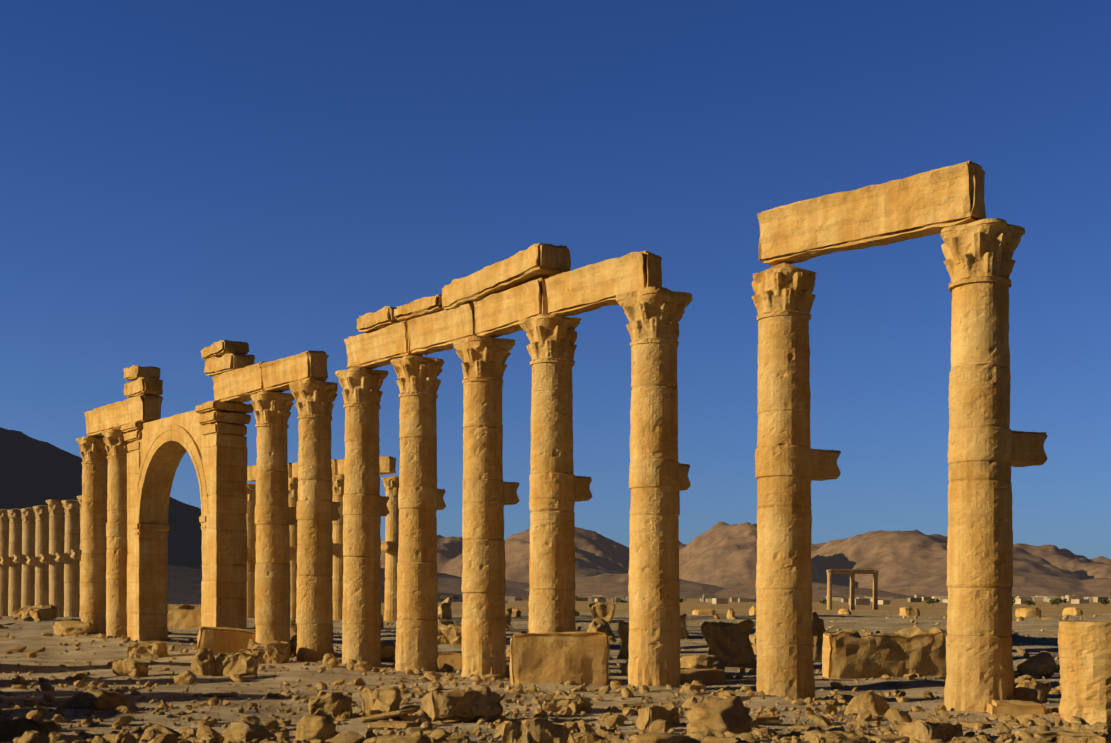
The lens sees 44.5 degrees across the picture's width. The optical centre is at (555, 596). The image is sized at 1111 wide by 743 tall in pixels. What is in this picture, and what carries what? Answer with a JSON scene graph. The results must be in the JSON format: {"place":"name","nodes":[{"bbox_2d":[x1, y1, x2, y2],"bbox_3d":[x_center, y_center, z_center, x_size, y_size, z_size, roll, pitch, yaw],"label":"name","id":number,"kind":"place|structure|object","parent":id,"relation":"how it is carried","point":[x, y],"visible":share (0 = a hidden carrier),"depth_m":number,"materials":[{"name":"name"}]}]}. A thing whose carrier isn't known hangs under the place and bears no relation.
{"place":"outdoors","nodes":[
{"label":"outdoors","id":0,"kind":"place"},
{"bbox_2d":[120,421,167,640],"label":"arch pier","id":1,"kind":"structure","parent":0,"point":[147,583],"depth_m":52.51,"materials":[{"name":"beige stone"}]},
{"bbox_2d":[133,522,169,534],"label":"pier molding","id":2,"kind":"structure","parent":1,"relation":"attached to","point":[149,526],"depth_m":52.38,"materials":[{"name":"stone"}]},
{"bbox_2d":[133,410,214,521],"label":"arch","id":3,"kind":"structure","parent":1,"relation":"on","point":[167,444],"depth_m":51.44,"materials":[{"name":"beige stone"}]},
{"bbox_2d":[195,401,253,628],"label":"arch pier","id":4,"kind":"structure","parent":0,"point":[224,540],"depth_m":47.10,"materials":[{"name":"beige stone"}]},
{"bbox_2d":[199,515,206,527],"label":"pier molding","id":5,"kind":"structure","parent":4,"relation":"attached to","point":[202,518],"depth_m":47.45,"materials":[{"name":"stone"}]},
{"bbox_2d":[204,354,254,375],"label":"entablature block","id":6,"kind":"structure","parent":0,"point":[214,366],"depth_m":46.58,"materials":[{"name":"stone"}]},
{"bbox_2d":[201,340,248,360],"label":"entablature block","id":7,"kind":"structure","parent":6,"relation":"on","point":[220,348],"depth_m":46.97,"materials":[{"name":"stone"}]},
{"bbox_2d":[0,427,522,604],"bbox_3d":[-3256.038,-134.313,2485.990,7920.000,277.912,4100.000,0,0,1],"label":"hill","id":8,"kind":"structure","parent":0,"point":[34,472],"depth_m":1263.12,"materials":[{"name":"brown stone"}]},
{"bbox_2d":[247,463,291,481],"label":"architrave","id":9,"kind":"object","parent":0,"point":[251,472],"visible":0.31,"depth_m":79.43,"materials":[{"name":"beige stone"}]},
{"bbox_2d":[292,459,337,477],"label":"architrave","id":10,"kind":"object","parent":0,"point":[334,464],"visible":0.33,"depth_m":76.51,"materials":[{"name":"beige stone"}]},
{"bbox_2d":[380,568,529,597],"bbox_3d":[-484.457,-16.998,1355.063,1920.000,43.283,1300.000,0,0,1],"label":"foothills","id":11,"kind":"structure","parent":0,"point":[449,584],"depth_m":1255.89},
{"bbox_2d":[0,599,1110,742],"bbox_3d":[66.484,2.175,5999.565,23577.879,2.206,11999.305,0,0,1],"label":"ground","id":12,"kind":"structure","parent":0,"point":[31,639],"depth_m":34.41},
{"bbox_2d":[0,509,9,615],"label":"colonnade column","id":13,"kind":"structure","parent":12,"relation":"on","point":[4,549],"depth_m":105.26,"materials":[{"name":"stone"}]},
{"bbox_2d":[0,508,21,615],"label":"colonnade column","id":14,"kind":"structure","parent":12,"relation":"on","point":[15,547],"depth_m":102.87,"materials":[{"name":"stone"}]},
{"bbox_2d":[13,507,35,607],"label":"colonnade column","id":15,"kind":"structure","parent":12,"relation":"on","point":[28,549],"depth_m":100.50,"materials":[{"name":"stone"}]},
{"bbox_2d":[26,505,49,605],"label":"colonnade column","id":16,"kind":"structure","parent":12,"relation":"on","point":[41,514],"depth_m":98.06,"materials":[{"name":"stone"}]},
{"bbox_2d":[40,499,64,616],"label":"colonnade column","id":17,"kind":"structure","parent":12,"relation":"on","point":[56,545],"depth_m":95.67,"materials":[{"name":"stone"}]},
{"bbox_2d":[55,500,79,616],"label":"colonnade column","id":18,"kind":"structure","parent":12,"relation":"on","point":[72,567],"depth_m":93.28,"materials":[{"name":"stone"}]},
{"bbox_2d":[70,495,81,617],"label":"colonnade column","id":19,"kind":"structure","parent":12,"relation":"on","point":[75,554],"depth_m":90.91,"materials":[{"name":"stone"}]},
{"bbox_2d":[76,436,107,632],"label":"colonnade column","id":20,"kind":"structure","parent":12,"relation":"on","point":[93,454],"depth_m":56.88,"materials":[{"name":"stone"}]},
{"bbox_2d":[84,394,162,436],"bbox_3d":[-17.572,-7.302,54.977,0.972,1.130,6.275,0,0,-39],"label":"stone lintel","id":21,"kind":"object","parent":20,"relation":"on","point":[118,415],"visible":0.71,"depth_m":53.95,"materials":[{"name":"stone"}]},
{"bbox_2d":[124,377,162,397],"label":"entablature block","id":22,"kind":"structure","parent":21,"relation":"on","point":[144,385],"depth_m":52.57,"materials":[{"name":"stone"}]},
{"bbox_2d":[124,365,160,380],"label":"entablature block","id":23,"kind":"structure","parent":22,"relation":"on","point":[133,372],"depth_m":52.88,"materials":[{"name":"stone"}]},
{"bbox_2d":[102,430,131,636],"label":"colonnade column","id":24,"kind":"structure","parent":12,"relation":"on","point":[116,555],"depth_m":54.62,"materials":[{"name":"stone"}]},
{"bbox_2d":[167,609,201,628],"bbox_3d":[-16.881,1.123,62.876,4.810,1.171,1.234,0,0,9],"label":"rubble block","id":25,"kind":"object","parent":12,"relation":"on","point":[182,618],"depth_m":62.34,"materials":[{"name":"stone"}]},
{"bbox_2d":[196,626,255,655],"bbox_3d":[-10.652,1.586,45.293,2.567,1.188,1.227,0,0,-13],"label":"rubble block","id":26,"kind":"object","parent":12,"relation":"on","point":[217,640],"depth_m":44.66,"materials":[{"name":"stone"}]},
{"bbox_2d":[246,483,255,617],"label":"colonnade column","id":27,"kind":"structure","parent":12,"relation":"on","point":[251,526],"depth_m":79.56,"materials":[{"name":"stone"}]},
{"bbox_2d":[250,391,297,653],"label":"colonnade column","id":28,"kind":"structure","parent":12,"relation":"on","point":[275,517],"depth_m":44.25,"materials":[{"name":"stone"}]},
{"bbox_2d":[212,361,279,402],"bbox_3d":[-10.507,-7.238,46.196,0.974,1.023,3.821,0,0,-39],"label":"stone lintel","id":29,"kind":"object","parent":28,"relation":"on","point":[242,385],"visible":0.67,"depth_m":45.92,"materials":[{"name":"stone"}]},
{"bbox_2d":[288,478,297,618],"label":"colonnade column","id":30,"kind":"structure","parent":12,"relation":"on","point":[293,491],"depth_m":77.77,"materials":[{"name":"beige stone"}]},
{"bbox_2d":[289,379,340,661],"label":"colonnade column","id":31,"kind":"structure","parent":12,"relation":"on","point":[317,513],"depth_m":42.13,"materials":[{"name":"stone"}]},
{"bbox_2d":[260,350,328,392],"bbox_3d":[-8.390,-7.227,43.564,0.921,0.974,3.163,0,0,-39],"label":"stone lintel","id":32,"kind":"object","parent":31,"relation":"on","point":[279,375],"visible":0.9,"depth_m":42.91,"materials":[{"name":"stone"}]},
{"bbox_2d":[332,475,344,619],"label":"colonnade column","id":33,"kind":"structure","parent":12,"relation":"on","point":[338,494],"depth_m":75.99,"materials":[{"name":"beige stone"}]},
{"bbox_2d":[337,456,395,474],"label":"architrave","id":34,"kind":"object","parent":33,"relation":"attached to","point":[387,464],"visible":0.35,"depth_m":74.65,"materials":[{"name":"stone"}]},
{"bbox_2d":[335,367,389,666],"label":"colonnade column","id":35,"kind":"structure","parent":12,"relation":"on","point":[365,508],"depth_m":39.84,"materials":[{"name":"stone"}]},
{"bbox_2d":[344,320,422,368],"bbox_3d":[-4.960,-7.245,39.311,0.816,1.005,3.466,0,0,-39],"label":"stone lintel","id":36,"kind":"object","parent":35,"relation":"on","point":[386,345],"visible":0.71,"depth_m":38.98,"materials":[{"name":"stone"}]},
{"bbox_2d":[357,306,400,332],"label":"stone block","id":37,"kind":"structure","parent":36,"relation":"on","point":[383,317],"depth_m":39.00,"materials":[{"name":"stone"}]},
{"bbox_2d":[381,476,398,620],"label":"colonnade column","id":38,"kind":"structure","parent":12,"relation":"on","point":[389,545],"depth_m":74.25,"materials":[{"name":"stone"}]},
{"bbox_2d":[390,356,445,671],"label":"colonnade column","id":39,"kind":"structure","parent":12,"relation":"on","point":[421,502],"depth_m":37.49,"materials":[{"name":"stone"}]},
{"bbox_2d":[437,652,462,668],"bbox_3d":[-2.650,1.983,40.198,1.900,0.670,0.887,0,0,1],"label":"rubble block","id":40,"kind":"object","parent":12,"relation":"on","point":[453,659],"depth_m":39.85,"materials":[{"name":"stone"}]},
{"bbox_2d":[453,335,519,678],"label":"colonnade column","id":41,"kind":"structure","parent":12,"relation":"on","point":[489,493],"depth_m":35.00,"materials":[{"name":"stone"}]},
{"bbox_2d":[407,302,476,354],"bbox_3d":[-2.882,-7.241,36.697,0.812,1.009,3.167,0,0,-39],"label":"stone lintel","id":42,"kind":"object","parent":41,"relation":"on","point":[434,332],"visible":0.67,"depth_m":36.51,"materials":[{"name":"stone"}]},
{"bbox_2d":[394,294,443,321],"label":"stone block","id":43,"kind":"structure","parent":42,"relation":"on","point":[418,307],"depth_m":37.02,"materials":[{"name":"stone"}]},
{"bbox_2d":[442,243,570,309],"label":"stone block","id":44,"kind":"structure","parent":42,"relation":"on","point":[535,261],"depth_m":33.44,"materials":[{"name":"stone"}]},
{"bbox_2d":[5,597,1056,742],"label":"rubble rocks","id":45,"kind":"object","parent":12,"relation":"on","point":[715,716],"visible":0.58,"depth_m":24.46,"materials":[{"name":"stone"}]},
{"bbox_2d":[0,613,1110,742],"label":"rubble stones","id":46,"kind":"object","parent":12,"relation":"on","point":[204,732],"visible":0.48,"depth_m":24.25,"materials":[{"name":"beige stone"}]},
{"bbox_2d":[519,314,591,633],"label":"colonnade column","id":47,"kind":"structure","parent":12,"relation":"on","point":[558,488],"depth_m":32.43,"materials":[{"name":"stone"}]},
{"bbox_2d":[473,278,547,337],"bbox_3d":[-0.986,-7.247,34.172,0.806,1.008,3.131,0,0,-35],"label":"stone lintel","id":48,"kind":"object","parent":47,"relation":"on","point":[501,313],"visible":0.83,"depth_m":33.93,"materials":[{"name":"stone"}]},
{"bbox_2d":[545,250,661,315],"bbox_3d":[1.074,-7.239,31.535,0.737,0.992,3.558,0,0,-40],"label":"stone lintel","id":49,"kind":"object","parent":47,"relation":"on","point":[591,287],"visible":0.88,"depth_m":31.18,"materials":[{"name":"stone"}]},
{"bbox_2d":[0,602,1110,742],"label":"rocks","id":50,"kind":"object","parent":12,"relation":"on","point":[730,644],"depth_m":22.77,"materials":[{"name":"beige stone"}]},
{"bbox_2d":[509,632,608,684],"bbox_3d":[0.087,1.543,31.741,2.342,1.457,1.027,0,0,1],"label":"rubble block","id":51,"kind":"object","parent":12,"relation":"on","point":[580,658],"depth_m":31.30,"materials":[{"name":"beige stone"}]},
{"bbox_2d":[616,286,692,687],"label":"colonnade column","id":52,"kind":"structure","parent":12,"relation":"on","point":[659,481],"depth_m":29.74,"materials":[{"name":"stone"}]},
{"bbox_2d":[680,668,725,683],"bbox_3d":[3.493,2.042,33.080,1.376,0.597,0.991,0,0,1],"label":"rubble block","id":53,"kind":"object","parent":12,"relation":"on","point":[708,676],"depth_m":32.69,"materials":[{"name":"beige stone"}]},
{"bbox_2d":[441,603,1082,619],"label":"distant ruin blocks","id":54,"kind":"structure","parent":12,"relation":"on","point":[904,611],"depth_m":85.74,"materials":[{"name":"stone"}]},
{"bbox_2d":[440,595,1110,604],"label":"distant buildings","id":55,"kind":"structure","parent":12,"relation":"on","point":[866,600],"depth_m":773.69,"materials":[{"name":"paint"}]},
{"bbox_2d":[752,262,840,697],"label":"colonnade column","id":56,"kind":"structure","parent":12,"relation":"on","point":[790,464],"depth_m":26.95,"materials":[{"name":"stone"}]},
{"bbox_2d":[757,160,985,265],"bbox_3d":[5.970,-7.302,26.120,4.739,1.115,0.749,0,0,44],"label":"stone lintel","id":57,"kind":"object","parent":56,"relation":"on","point":[931,202],"visible":1,"depth_m":25.70,"materials":[{"name":"stone"}]},
{"bbox_2d":[826,570,832,609],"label":"column","id":58,"kind":"structure","parent":12,"relation":"on","point":[829,589],"depth_m":283.55,"materials":[{"name":"beige stone"}]},
{"bbox_2d":[829,569,851,573],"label":"lintel","id":59,"kind":"structure","parent":58,"relation":"on","point":[841,571],"depth_m":284.54,"materials":[{"name":"beige stone"}]},
{"bbox_2d":[850,570,855,609],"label":"column","id":60,"kind":"structure","parent":12,"relation":"on","point":[852,590],"depth_m":285.46,"materials":[{"name":"beige stone"}]},
{"bbox_2d":[873,571,878,609],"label":"column","id":61,"kind":"structure","parent":12,"relation":"on","point":[875,590],"depth_m":287.38,"materials":[{"name":"beige stone"}]},
{"bbox_2d":[853,569,875,573],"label":"lintel","id":62,"kind":"structure","parent":61,"relation":"on","point":[861,571],"depth_m":286.49,"materials":[{"name":"beige stone"}]},
{"bbox_2d":[822,627,946,678],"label":"stone block","id":63,"kind":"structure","parent":12,"relation":"on","point":[851,654],"depth_m":36.31,"materials":[{"name":"beige stone"}]},
{"bbox_2d":[926,598,939,605],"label":"tree","id":64,"kind":"object","parent":12,"relation":"on","point":[931,600],"visible":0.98,"depth_m":418.08,"materials":[{"name":"green plant"}]},
{"bbox_2d":[940,218,1047,710],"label":"colonnade column","id":65,"kind":"structure","parent":12,"relation":"on","point":[988,448],"depth_m":24.07,"materials":[{"name":"stone"}]},
{"bbox_2d":[986,699,1046,717],"bbox_3d":[7.994,2.080,23.576,0.918,0.536,0.820,0,0,5],"label":"rubble block","id":66,"kind":"object","parent":12,"relation":"on","point":[1015,708],"depth_m":23.27,"materials":[{"name":"stone"}]},
{"bbox_2d":[1024,600,1034,606],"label":"tree","id":67,"kind":"object","parent":12,"relation":"on","point":[1030,602],"visible":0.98,"depth_m":367.86,"materials":[{"name":"green plant"}]},
{"bbox_2d":[1049,598,1066,605],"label":"bush","id":68,"kind":"object","parent":12,"relation":"on","point":[1055,601],"visible":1,"depth_m":396.85,"materials":[{"name":"green plant"}]},
{"bbox_2d":[1058,621,1110,724],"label":"column stump","id":69,"kind":"object","parent":12,"relation":"on","point":[1084,649],"visible":0.79,"depth_m":22.47,"materials":[{"name":"beige stone"}]},
{"bbox_2d":[1099,599,1109,605],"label":"tree","id":70,"kind":"object","parent":12,"relation":"on","point":[1103,601],"visible":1,"depth_m":417.20,"materials":[{"name":"green plant"}]},
{"bbox_2d":[0,0,1110,558],"label":"sky","id":71,"kind":"structure","parent":0,"point":[179,178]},
{"bbox_2d":[380,522,1110,598],"bbox_3d":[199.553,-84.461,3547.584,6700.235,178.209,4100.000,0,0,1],"label":"hills","id":72,"kind":"structure","parent":0,"point":[719,559],"depth_m":2466.39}
]}

